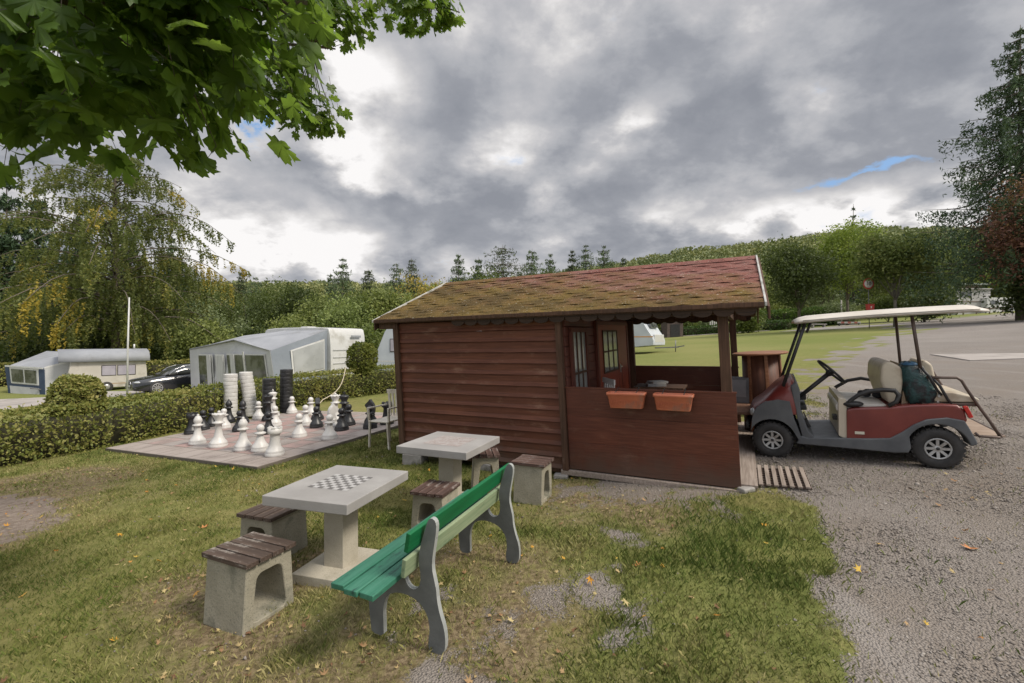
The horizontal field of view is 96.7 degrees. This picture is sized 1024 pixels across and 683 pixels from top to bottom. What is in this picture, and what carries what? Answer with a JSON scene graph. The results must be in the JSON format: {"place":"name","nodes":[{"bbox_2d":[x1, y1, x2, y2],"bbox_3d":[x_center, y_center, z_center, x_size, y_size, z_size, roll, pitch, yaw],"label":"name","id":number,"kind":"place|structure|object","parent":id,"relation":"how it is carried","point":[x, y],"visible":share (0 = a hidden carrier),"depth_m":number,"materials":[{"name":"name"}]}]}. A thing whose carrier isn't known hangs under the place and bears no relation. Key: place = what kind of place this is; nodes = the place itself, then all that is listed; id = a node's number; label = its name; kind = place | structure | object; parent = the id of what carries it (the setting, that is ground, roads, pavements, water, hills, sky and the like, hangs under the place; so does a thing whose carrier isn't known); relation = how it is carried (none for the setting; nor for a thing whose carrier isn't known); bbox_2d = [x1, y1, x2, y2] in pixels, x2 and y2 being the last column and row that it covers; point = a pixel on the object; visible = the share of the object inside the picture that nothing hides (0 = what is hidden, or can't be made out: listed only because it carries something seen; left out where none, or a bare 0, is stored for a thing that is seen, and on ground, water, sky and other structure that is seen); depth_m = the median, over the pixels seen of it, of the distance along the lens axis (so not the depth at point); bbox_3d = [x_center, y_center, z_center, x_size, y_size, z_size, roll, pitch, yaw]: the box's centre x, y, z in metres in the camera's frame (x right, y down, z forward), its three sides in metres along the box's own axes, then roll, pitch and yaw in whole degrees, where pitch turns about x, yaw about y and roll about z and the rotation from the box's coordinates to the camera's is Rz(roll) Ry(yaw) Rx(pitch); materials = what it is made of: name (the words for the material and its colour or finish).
{"place":"outdoors","nodes":[
{"label":"outdoors","id":0,"kind":"place"},
{"bbox_2d":[0,304,1023,682],"bbox_3d":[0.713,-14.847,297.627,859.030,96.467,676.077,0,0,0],"label":"ground","id":1,"kind":"structure","parent":0,"point":[848,354],"depth_m":3.13,"materials":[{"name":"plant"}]},
{"bbox_2d":[0,182,59,367],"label":"dark fir","id":2,"kind":"object","parent":1,"relation":"on","point":[8,242],"visible":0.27,"depth_m":49.91,"materials":[{"name":"plant"}]},
{"bbox_2d":[0,281,59,365],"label":"shrub","id":3,"kind":"object","parent":1,"relation":"on","point":[14,314],"visible":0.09,"depth_m":43.72,"materials":[{"name":"green plant"}]},
{"bbox_2d":[5,351,69,394],"bbox_3d":[-29.544,1.973,28.465,6.061,2.657,2.716,0,0,26],"label":"caravan awning","id":4,"kind":"object","parent":1,"relation":"on","point":[43,371],"visible":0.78,"depth_m":27.35,"materials":[{"name":"grey fabric"}]},
{"bbox_2d":[9,367,38,384],"bbox_3d":[-29.243,2.082,27.273,2.326,1.054,0.066,0,0,12],"label":"window frame","id":5,"kind":"structure","parent":4,"relation":"in","point":[17,375],"depth_m":27.26,"materials":[{"name":"plastic"}]},
{"bbox_2d":[0,316,85,367],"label":"shrub","id":6,"kind":"object","parent":1,"relation":"on","point":[31,351],"visible":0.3,"depth_m":40.02,"materials":[{"name":"green plant"}]},
{"bbox_2d":[0,186,86,338],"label":"dark fir","id":7,"kind":"object","parent":1,"relation":"on","point":[40,240],"visible":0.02,"depth_m":53.84,"materials":[{"name":"plant"}]},
{"bbox_2d":[43,373,108,416],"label":"topiary dome","id":8,"kind":"structure","parent":1,"relation":"on","point":[75,388],"depth_m":8.91,"materials":[{"name":"green plant"}]},
{"bbox_2d":[30,344,149,390],"bbox_3d":[-26.408,1.650,28.636,2.520,2.960,5.405,0,0,44],"label":"old caravan","id":9,"kind":"object","parent":1,"relation":"on","point":[107,367],"visible":0.64,"depth_m":28.38,"materials":[{"name":"beige plastic"}]},
{"bbox_2d":[0,357,189,386],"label":"clipped hedge","id":10,"kind":"object","parent":1,"relation":"on","point":[153,369],"visible":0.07,"depth_m":34.34,"materials":[{"name":"green plant"}]},
{"bbox_2d":[0,390,216,409],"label":"footpath","id":11,"kind":"structure","parent":1,"relation":"on","point":[15,403],"depth_m":23.19,"materials":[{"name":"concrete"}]},
{"bbox_2d":[62,314,155,364],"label":"shrub","id":12,"kind":"object","parent":1,"relation":"on","point":[95,344],"visible":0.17,"depth_m":40.92,"materials":[{"name":"green plant"}]},
{"bbox_2d":[0,144,251,363],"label":"weeping tree","id":13,"kind":"object","parent":1,"relation":"on","point":[145,314],"visible":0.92,"depth_m":37.39,"materials":[{"name":"green plant"}]},
{"bbox_2d":[125,297,129,396],"bbox_3d":[-18.180,0.289,21.500,0.300,4.751,0.300,0,0,0],"label":"flagpole","id":14,"kind":"object","parent":1,"relation":"on","point":[127,372],"visible":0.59,"depth_m":21.47,"materials":[{"name":"metal"}]},
{"bbox_2d":[125,363,190,391],"bbox_3d":[-17.790,1.936,24.780,2.200,1.482,4.880,0,0,37],"label":"parked car","id":15,"kind":"object","parent":1,"relation":"on","point":[175,376],"visible":0.52,"depth_m":23.50,"materials":[{"name":"black paint"}]},
{"bbox_2d":[120,318,214,364],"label":"shrub","id":16,"kind":"object","parent":1,"relation":"on","point":[156,350],"visible":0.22,"depth_m":40.02,"materials":[{"name":"green plant"}]},
{"bbox_2d":[144,237,204,320],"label":"dark fir","id":17,"kind":"object","parent":1,"relation":"on","point":[171,252],"visible":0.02,"depth_m":59.74,"materials":[{"name":"plant"}]},
{"bbox_2d":[0,364,395,467],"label":"clipped hedge","id":18,"kind":"object","parent":1,"relation":"on","point":[34,439],"visible":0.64,"depth_m":9.53,"materials":[{"name":"green plant"}]},
{"bbox_2d":[158,313,242,364],"bbox_3d":[-26.680,0.369,39.870,6.542,6.340,7.630,0,0,0],"label":"shrub","id":19,"kind":"object","parent":1,"relation":"on","point":[187,340],"visible":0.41,"depth_m":38.68,"materials":[{"name":"green plant"}]},
{"bbox_2d":[192,283,248,332],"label":"broad tree","id":20,"kind":"object","parent":1,"relation":"on","point":[217,298],"visible":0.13,"depth_m":87.76,"materials":[{"name":"green plant"}]},
{"bbox_2d":[190,299,255,337],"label":"broad tree","id":21,"kind":"object","parent":1,"relation":"on","point":[223,320],"visible":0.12,"depth_m":51.81,"materials":[{"name":"green plant"}]},
{"bbox_2d":[0,0,465,188],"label":"maple tree","id":22,"kind":"object","parent":1,"relation":"on","point":[146,67],"visible":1,"depth_m":2.31,"materials":[{"name":"green plant"}]},
{"bbox_2d":[202,531,295,635],"bbox_3d":[-1.671,1.526,2.904,0.416,0.437,0.364,0,0,23],"label":"concrete stool","id":23,"kind":"object","parent":1,"relation":"on","point":[249,578],"visible":1,"depth_m":2.80,"materials":[{"name":"concrete"}]},
{"bbox_2d":[208,286,291,335],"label":"broad tree","id":24,"kind":"object","parent":1,"relation":"on","point":[262,317],"visible":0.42,"depth_m":71.69,"materials":[{"name":"green plant"}]},
{"bbox_2d":[226,322,273,336],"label":"broad tree","id":25,"kind":"object","parent":1,"relation":"on","point":[252,331],"visible":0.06,"depth_m":44.44,"materials":[{"name":"green plant"}]},
{"bbox_2d":[105,410,397,470],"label":"chess terrace","id":26,"kind":"structure","parent":1,"relation":"on","point":[175,447],"depth_m":8.15,"materials":[{"name":"tile"}]},
{"bbox_2d":[188,414,206,445],"bbox_3d":[-5.835,1.623,8.450,0.280,0.562,0.277,1,-1,31],"label":"chess bishop","id":27,"kind":"object","parent":26,"relation":"on","point":[197,438],"visible":1,"depth_m":8.39,"materials":[{"name":"white plastic"}]},
{"bbox_2d":[208,411,227,447],"bbox_3d":[-5.205,1.544,8.075,0.300,0.641,0.297,1,0,15],"label":"chess queen","id":28,"kind":"object","parent":26,"relation":"on","point":[218,440],"visible":0.99,"depth_m":8.02,"materials":[{"name":"white plastic"}]},
{"bbox_2d":[233,417,251,451],"bbox_3d":[-4.515,1.540,7.641,0.280,0.562,0.277,0,1,-32],"label":"chess bishop","id":29,"kind":"object","parent":26,"relation":"on","point":[243,443],"visible":0.98,"depth_m":7.58,"materials":[{"name":"white plastic"}]},
{"bbox_2d":[251,424,268,452],"bbox_3d":[-4.138,1.579,7.479,0.270,0.437,0.267,1,1,29],"label":"chess pawn","id":30,"kind":"object","parent":26,"relation":"on","point":[260,444],"visible":0.94,"depth_m":7.42,"materials":[{"name":"white plastic"}]},
{"bbox_2d":[265,426,284,457],"bbox_3d":[-3.686,1.546,7.074,0.280,0.448,0.277,0,0,17],"label":"chess rook","id":31,"kind":"object","parent":26,"relation":"on","point":[275,448],"visible":1,"depth_m":7.00,"materials":[{"name":"white plastic"}]},
{"bbox_2d":[291,413,306,438],"bbox_3d":[-3.946,1.553,8.442,0.270,0.437,0.267,-1,1,-24],"label":"chess pawn","id":32,"kind":"object","parent":26,"relation":"on","point":[299,431],"visible":1,"depth_m":8.38,"materials":[{"name":"white plastic"}]},
{"bbox_2d":[321,414,337,440],"bbox_3d":[-3.228,1.508,8.055,0.270,0.437,0.267,0,-1,-9],"label":"chess pawn","id":33,"kind":"object","parent":26,"relation":"on","point":[329,433],"visible":1,"depth_m":7.99,"materials":[{"name":"white plastic"}]},
{"bbox_2d":[334,408,348,431],"bbox_3d":[-3.304,1.504,8.823,0.267,0.437,0.270,-1,1,-20],"label":"chess pawn","id":34,"kind":"object","parent":26,"relation":"on","point":[341,425],"visible":0.99,"depth_m":8.76,"materials":[{"name":"black plastic"}]},
{"bbox_2d":[189,330,326,389],"bbox_3d":[-12.720,0.989,22.679,6.926,3.141,2.910,0,0,28],"label":"caravan awning","id":35,"kind":"object","parent":1,"relation":"on","point":[262,355],"visible":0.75,"depth_m":21.48,"materials":[{"name":"fabric"}]},
{"bbox_2d":[198,354,213,384],"bbox_3d":[-15.086,1.402,22.432,1.249,1.559,0.115,0,0,28],"label":"window frame","id":36,"kind":"structure","parent":35,"relation":"in","point":[202,357],"depth_m":22.46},
{"bbox_2d":[215,354,225,383],"bbox_3d":[-14.002,1.402,21.848,0.817,1.571,0.125,0,0,28],"label":"window frame","id":37,"kind":"structure","parent":35,"relation":"in","point":[219,358],"depth_m":21.80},
{"bbox_2d":[227,354,243,380],"bbox_3d":[-12.857,1.354,21.226,1.451,1.567,0.137,0,0,28],"label":"window frame","id":38,"kind":"structure","parent":35,"relation":"in","point":[238,358],"depth_m":21.12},
{"bbox_2d":[245,354,267,385],"bbox_3d":[-11.511,1.294,20.495,1.619,1.464,0.145,0,0,28],"label":"window frame","id":39,"kind":"structure","parent":35,"relation":"in","point":[255,363],"depth_m":20.41,"materials":[{"name":"plastic"}]},
{"bbox_2d":[240,276,300,321],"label":"broad tree","id":40,"kind":"object","parent":1,"relation":"on","point":[273,292],"visible":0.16,"depth_m":78.54,"materials":[{"name":"green plant"}]},
{"bbox_2d":[236,503,307,554],"bbox_3d":[-1.951,1.556,3.738,0.359,0.396,0.411,0,0,18],"label":"concrete stool","id":41,"kind":"object","parent":1,"relation":"on","point":[287,523],"visible":0.54,"depth_m":3.64,"materials":[{"name":"concrete"}]},
{"bbox_2d":[250,311,326,333],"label":"broad tree","id":42,"kind":"object","parent":1,"relation":"on","point":[291,324],"visible":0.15,"depth_m":44.74,"materials":[{"name":"green plant"}]},
{"bbox_2d":[268,279,324,323],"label":"broad tree","id":43,"kind":"object","parent":1,"relation":"on","point":[296,294],"visible":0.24,"depth_m":74.00,"materials":[{"name":"green plant"}]},
{"bbox_2d":[271,288,353,326],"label":"broad tree","id":44,"kind":"object","parent":1,"relation":"on","point":[312,308],"visible":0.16,"depth_m":58.82,"materials":[{"name":"green plant"}]},
{"bbox_2d":[265,326,364,375],"bbox_3d":[-11.420,0.665,24.882,7.140,2.944,2.290,0,0,28],"label":"white caravan","id":45,"kind":"object","parent":1,"relation":"on","point":[340,341],"visible":0.3,"depth_m":22.84,"materials":[{"name":"metal"}]},
{"bbox_2d":[262,465,407,588],"bbox_3d":[-1.275,1.383,3.400,0.675,0.670,0.800,0,0,16],"label":"chess table","id":46,"kind":"object","parent":1,"relation":"on","point":[338,496],"visible":0.91,"depth_m":3.30,"materials":[{"name":"concrete"}]},
{"bbox_2d":[326,259,355,304],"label":"conifer","id":47,"kind":"object","parent":1,"relation":"on","point":[341,279],"visible":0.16,"depth_m":87.64,"materials":[{"name":"plant"}]},
{"bbox_2d":[306,291,385,339],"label":"broad tree","id":48,"kind":"object","parent":1,"relation":"on","point":[337,316],"visible":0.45,"depth_m":54.55,"materials":[{"name":"green plant"}]},
{"bbox_2d":[344,341,378,374],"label":"topiary dome","id":49,"kind":"structure","parent":1,"relation":"on","point":[362,355],"depth_m":15.14,"materials":[{"name":"green plant"}]},
{"bbox_2d":[343,320,385,349],"bbox_3d":[-11.890,0.701,35.592,6.646,4.868,6.384,0,0,18],"label":"broad tree","id":50,"kind":"object","parent":1,"relation":"on","point":[370,338],"visible":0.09,"depth_m":34.94,"materials":[{"name":"green plant"}]},
{"bbox_2d":[367,389,397,449],"bbox_3d":[-2.025,1.255,7.425,0.510,0.896,0.482,-4,1,32],"label":"garden chair","id":51,"kind":"object","parent":1,"relation":"on","point":[387,419],"visible":0.67,"depth_m":7.37,"materials":[{"name":"beige paint"}]},
{"bbox_2d":[373,329,394,371],"bbox_3d":[-4.936,0.448,23.448,6.733,2.829,2.240,0,0,4],"label":"white caravan","id":52,"kind":"object","parent":1,"relation":"on","point":[385,352],"visible":0.13,"depth_m":22.45,"materials":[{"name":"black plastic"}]},
{"bbox_2d":[352,281,418,337],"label":"broad tree","id":53,"kind":"object","parent":1,"relation":"on","point":[385,299],"visible":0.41,"depth_m":56.62,"materials":[{"name":"green plant"}]},
{"bbox_2d":[382,263,405,298],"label":"conifer","id":54,"kind":"object","parent":1,"relation":"on","point":[394,275],"visible":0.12,"depth_m":95.62,"materials":[{"name":"plant"}]},
{"bbox_2d":[394,258,423,302],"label":"conifer","id":55,"kind":"object","parent":1,"relation":"on","point":[411,270],"visible":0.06,"depth_m":89.60,"materials":[{"name":"green plant"}]},
{"bbox_2d":[402,454,427,464],"bbox_3d":[-1.327,1.622,6.258,0.300,0.172,0.200,0,0,21],"label":"stool","id":56,"kind":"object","parent":1,"relation":"on","point":[408,459],"depth_m":6.17,"materials":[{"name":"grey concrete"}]},
{"bbox_2d":[389,272,446,302],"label":"broad tree","id":57,"kind":"object","parent":1,"relation":"on","point":[420,291],"visible":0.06,"depth_m":64.23,"materials":[{"name":"green plant"}]},
{"bbox_2d":[331,463,520,653],"bbox_3d":[-0.408,1.268,2.862,0.505,0.725,1.430,0,3,24],"label":"park bench","id":58,"kind":"object","parent":1,"relation":"on","point":[377,578],"visible":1,"depth_m":2.52,"materials":[{"name":"wood"}]},
{"bbox_2d":[410,479,459,527],"bbox_3d":[-0.690,1.487,4.124,0.329,0.347,0.373,0,0,18],"label":"concrete stool","id":59,"kind":"object","parent":1,"relation":"on","point":[429,495],"visible":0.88,"depth_m":4.02,"materials":[{"name":"concrete"}]},
{"bbox_2d":[396,431,499,510],"bbox_3d":[-0.620,1.328,4.580,0.755,0.659,0.765,0,0,22],"label":"chess table","id":60,"kind":"object","parent":1,"relation":"on","point":[451,451],"visible":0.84,"depth_m":4.47,"materials":[{"name":"concrete"}]},
{"bbox_2d":[448,254,466,281],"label":"conifer","id":61,"kind":"object","parent":1,"relation":"on","point":[458,270],"visible":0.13,"depth_m":85.67,"materials":[{"name":"plant"}]},
{"bbox_2d":[471,448,499,491],"bbox_3d":[-0.294,1.415,4.992,0.300,0.416,0.336,0,0,-8],"label":"concrete stool","id":62,"kind":"object","parent":1,"relation":"on","point":[491,456],"visible":0.64,"depth_m":4.86,"materials":[{"name":"concrete"}]},
{"bbox_2d":[4,459,982,640],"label":"leaf litter","id":63,"kind":"object","parent":1,"relation":"on","point":[589,578],"visible":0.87,"depth_m":3.25,"materials":[{"name":"orange plant"}]},
{"bbox_2d":[474,245,532,277],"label":"broad tree","id":64,"kind":"object","parent":1,"relation":"on","point":[502,265],"visible":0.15,"depth_m":75.58,"materials":[{"name":"green plant"}]},
{"bbox_2d":[0,416,1021,682],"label":"leaf litter","id":65,"kind":"object","parent":1,"relation":"on","point":[468,680],"visible":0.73,"depth_m":2.83,"materials":[{"name":"orange plant"}]},
{"bbox_2d":[519,250,543,275],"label":"conifer","id":66,"kind":"object","parent":1,"relation":"on","point":[531,266],"visible":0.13,"depth_m":83.83,"materials":[{"name":"plant"}]},
{"bbox_2d":[511,454,553,505],"bbox_3d":[0.211,1.389,4.585,0.352,0.406,0.309,0,0,24],"label":"concrete stool","id":67,"kind":"object","parent":1,"relation":"on","point":[532,480],"visible":0.95,"depth_m":4.47,"materials":[{"name":"concrete"}]},
{"bbox_2d":[102,225,1010,324],"bbox_3d":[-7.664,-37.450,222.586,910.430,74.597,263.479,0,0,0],"label":"hill wood","id":68,"kind":"object","parent":1,"relation":"on","point":[705,252],"visible":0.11,"depth_m":233.75,"materials":[{"name":"plant"}]},
{"bbox_2d":[372,255,770,491],"bbox_3d":[1.024,0.205,6.840,4.826,2.539,3.634,-1,1,27],"label":"wooden hut","id":69,"kind":"object","parent":1,"relation":"on","point":[519,365],"visible":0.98,"depth_m":5.43,"materials":[{"name":"red"}]},
{"bbox_2d":[568,327,590,386],"bbox_3d":[0.837,0.301,5.561,0.074,0.946,0.612,-1,1,27],"label":"window","id":70,"kind":"structure","parent":69,"relation":"in","point":[578,336],"depth_m":5.55,"materials":[{"name":"paint"}]},
{"bbox_2d":[593,321,630,387],"bbox_3d":[1.590,0.535,7.020,0.106,1.689,1.838,-1,1,27],"label":"door","id":71,"kind":"structure","parent":69,"relation":"in","point":[610,337],"depth_m":6.90,"materials":[{"name":"orange paint"}]},
{"bbox_2d":[606,387,646,408],"bbox_3d":[1.212,0.590,4.788,0.399,0.205,0.208,-2,1,27],"label":"planter","id":72,"kind":"object","parent":69,"relation":"attached to","point":[627,399],"visible":1,"depth_m":4.71,"materials":[{"name":"plastic"}]},
{"bbox_2d":[633,383,687,389],"bbox_3d":[2.122,1.011,6.486,0.676,0.767,0.482,-1,1,27],"label":"porch table","id":73,"kind":"object","parent":69,"relation":"on","point":[667,386],"visible":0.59,"depth_m":6.34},
{"bbox_2d":[653,388,693,411],"bbox_3d":[1.627,0.584,4.577,0.381,0.205,0.208,-1,1,27],"label":"planter","id":74,"kind":"object","parent":69,"relation":"attached to","point":[674,401],"visible":1,"depth_m":4.50,"materials":[{"name":"plastic"}]},
{"bbox_2d":[737,403,750,414],"bbox_3d":[3.186,1.140,6.437,0.405,0.461,1.062,-1,1,27],"label":"porch bench","id":75,"kind":"object","parent":69,"relation":"on","point":[743,408],"visible":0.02,"depth_m":6.20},
{"bbox_2d":[732,376,748,402],"bbox_3d":[3.360,0.714,6.767,0.290,0.367,0.216,-1,1,27],"label":"grey crate","id":76,"kind":"object","parent":75,"relation":"on","point":[740,386],"visible":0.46,"depth_m":6.65,"materials":[{"name":"plastic"}]},
{"bbox_2d":[732,350,788,431],"bbox_3d":[3.707,0.735,6.743,0.730,1.156,0.730,-4,1,17],"label":"bar table","id":77,"kind":"object","parent":69,"relation":"on","point":[762,371],"visible":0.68,"depth_m":6.54,"materials":[{"name":"wood"}]},
{"bbox_2d":[572,245,594,270],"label":"conifer","id":78,"kind":"object","parent":1,"relation":"on","point":[585,262],"visible":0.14,"depth_m":93.85,"materials":[{"name":"plant"}]},
{"bbox_2d":[634,323,684,351],"bbox_3d":[7.296,-0.489,29.373,7.433,2.447,2.240,0,0,36],"label":"white caravan","id":79,"kind":"object","parent":1,"relation":"on","point":[647,335],"visible":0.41,"depth_m":27.66,"materials":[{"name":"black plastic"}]},
{"bbox_2d":[661,322,682,337],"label":"garden shed","id":80,"kind":"structure","parent":1,"relation":"on","point":[675,329],"depth_m":60.00,"materials":[{"name":"brown wood"}]},
{"bbox_2d":[658,319,791,335],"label":"clipped hedge","id":81,"kind":"object","parent":1,"relation":"on","point":[709,329],"visible":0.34,"depth_m":60.95,"materials":[{"name":"green plant"}]},
{"bbox_2d":[736,308,769,333],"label":"shrub","id":82,"kind":"object","parent":1,"relation":"on","point":[752,323],"visible":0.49,"depth_m":55.14,"materials":[{"name":"green plant"}]},
{"bbox_2d":[739,268,806,321],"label":"broad tree","id":83,"kind":"object","parent":1,"relation":"on","point":[774,307],"visible":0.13,"depth_m":73.50,"materials":[{"name":"green plant"}]},
{"bbox_2d":[756,465,811,489],"bbox_3d":[2.722,1.382,4.656,0.520,0.039,0.670,-4,1,27],"label":"duckboard","id":84,"kind":"object","parent":1,"relation":"on","point":[797,479],"visible":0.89,"depth_m":4.58,"materials":[{"name":"brown wood"}]},
{"bbox_2d":[743,228,847,331],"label":"round tree","id":85,"kind":"object","parent":1,"relation":"on","point":[791,271],"visible":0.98,"depth_m":46.39,"materials":[{"name":"green plant"}]},
{"bbox_2d":[759,305,845,327],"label":"clipped hedge","id":86,"kind":"object","parent":1,"relation":"on","point":[777,315],"visible":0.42,"depth_m":64.76,"materials":[{"name":"green plant"}]},
{"bbox_2d":[795,271,855,310],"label":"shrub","id":87,"kind":"object","parent":1,"relation":"on","point":[831,296],"visible":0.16,"depth_m":83.23,"materials":[{"name":"green plant"}]},
{"bbox_2d":[815,297,865,324],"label":"shrub","id":88,"kind":"object","parent":1,"relation":"on","point":[837,309],"visible":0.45,"depth_m":63.05,"materials":[{"name":"green plant"}]},
{"bbox_2d":[809,210,894,324],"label":"field maple","id":89,"kind":"object","parent":1,"relation":"on","point":[840,238],"visible":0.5,"depth_m":59.17,"materials":[{"name":"green plant"}]},
{"bbox_2d":[836,204,867,321],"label":"larch","id":90,"kind":"object","parent":1,"relation":"on","point":[852,299],"visible":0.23,"depth_m":65.86,"materials":[{"name":"plant"}]},
{"bbox_2d":[745,305,1005,468],"bbox_3d":[4.048,0.482,5.406,2.285,1.680,1.150,-3,1,30],"label":"golf cart","id":91,"kind":"object","parent":1,"relation":"on","point":[892,420],"visible":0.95,"depth_m":4.94,"materials":[{"name":"plastic"}]},
{"bbox_2d":[898,361,951,403],"bbox_3d":[4.376,0.433,4.843,0.404,0.459,0.385,-3,1,30],"label":"backpack","id":92,"kind":"object","parent":91,"relation":"on","point":[918,386],"visible":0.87,"depth_m":4.74,"materials":[{"name":"green fabric"}]},
{"bbox_2d":[857,289,905,321],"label":"shrub","id":93,"kind":"object","parent":1,"relation":"on","point":[882,303],"visible":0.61,"depth_m":61.81,"materials":[{"name":"green plant"}]},
{"bbox_2d":[842,225,950,326],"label":"maple","id":94,"kind":"object","parent":1,"relation":"on","point":[882,258],"visible":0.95,"depth_m":42.73,"materials":[{"name":"green plant"}]},
{"bbox_2d":[889,277,970,321],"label":"shrub","id":95,"kind":"object","parent":1,"relation":"on","point":[934,300],"visible":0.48,"depth_m":48.97,"materials":[{"name":"green plant"}]},
{"bbox_2d":[892,255,973,319],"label":"leafy bush","id":96,"kind":"object","parent":1,"relation":"on","point":[938,264],"visible":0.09,"depth_m":56.53,"materials":[{"name":"green plant"}]},
{"bbox_2d":[897,25,1023,323],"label":"spruce","id":97,"kind":"object","parent":1,"relation":"on","point":[1007,149],"visible":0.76,"depth_m":38.30,"materials":[{"name":"green plant"}]},
{"bbox_2d":[947,288,991,314],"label":"mobile home","id":98,"kind":"object","parent":1,"relation":"on","point":[975,301],"visible":0.3,"depth_m":76.00,"materials":[{"name":"white"}]},
{"bbox_2d":[930,353,1023,360],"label":"concrete pad","id":99,"kind":"object","parent":1,"relation":"on","point":[989,356],"visible":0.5,"depth_m":13.77,"materials":[{"name":"concrete"}]},
{"bbox_2d":[964,172,1023,291],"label":"copper tree","id":100,"kind":"object","parent":1,"relation":"on","point":[1012,239],"visible":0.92,"depth_m":34.92,"materials":[{"name":"red plant"}]},
{"bbox_2d":[978,268,1023,319],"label":"dark bush","id":101,"kind":"object","parent":1,"relation":"on","point":[1017,296],"visible":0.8,"depth_m":36.74,"materials":[{"name":"green plant"}]},
{"bbox_2d":[0,391,1023,682],"bbox_3d":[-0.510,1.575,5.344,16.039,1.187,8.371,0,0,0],"label":"grass","id":102,"kind":"structure","parent":0,"point":[412,479],"depth_m":3.22,"materials":[{"name":"plant"}]},
{"bbox_2d":[0,0,1023,287],"label":"sky","id":103,"kind":"structure","parent":0,"point":[631,128],"materials":[{"name":"grey"}]},
{"bbox_2d":[779,316,1005,331],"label":"road","id":104,"kind":"structure","parent":0,"point":[839,327],"depth_m":49.90,"materials":[{"name":"asphalt"}]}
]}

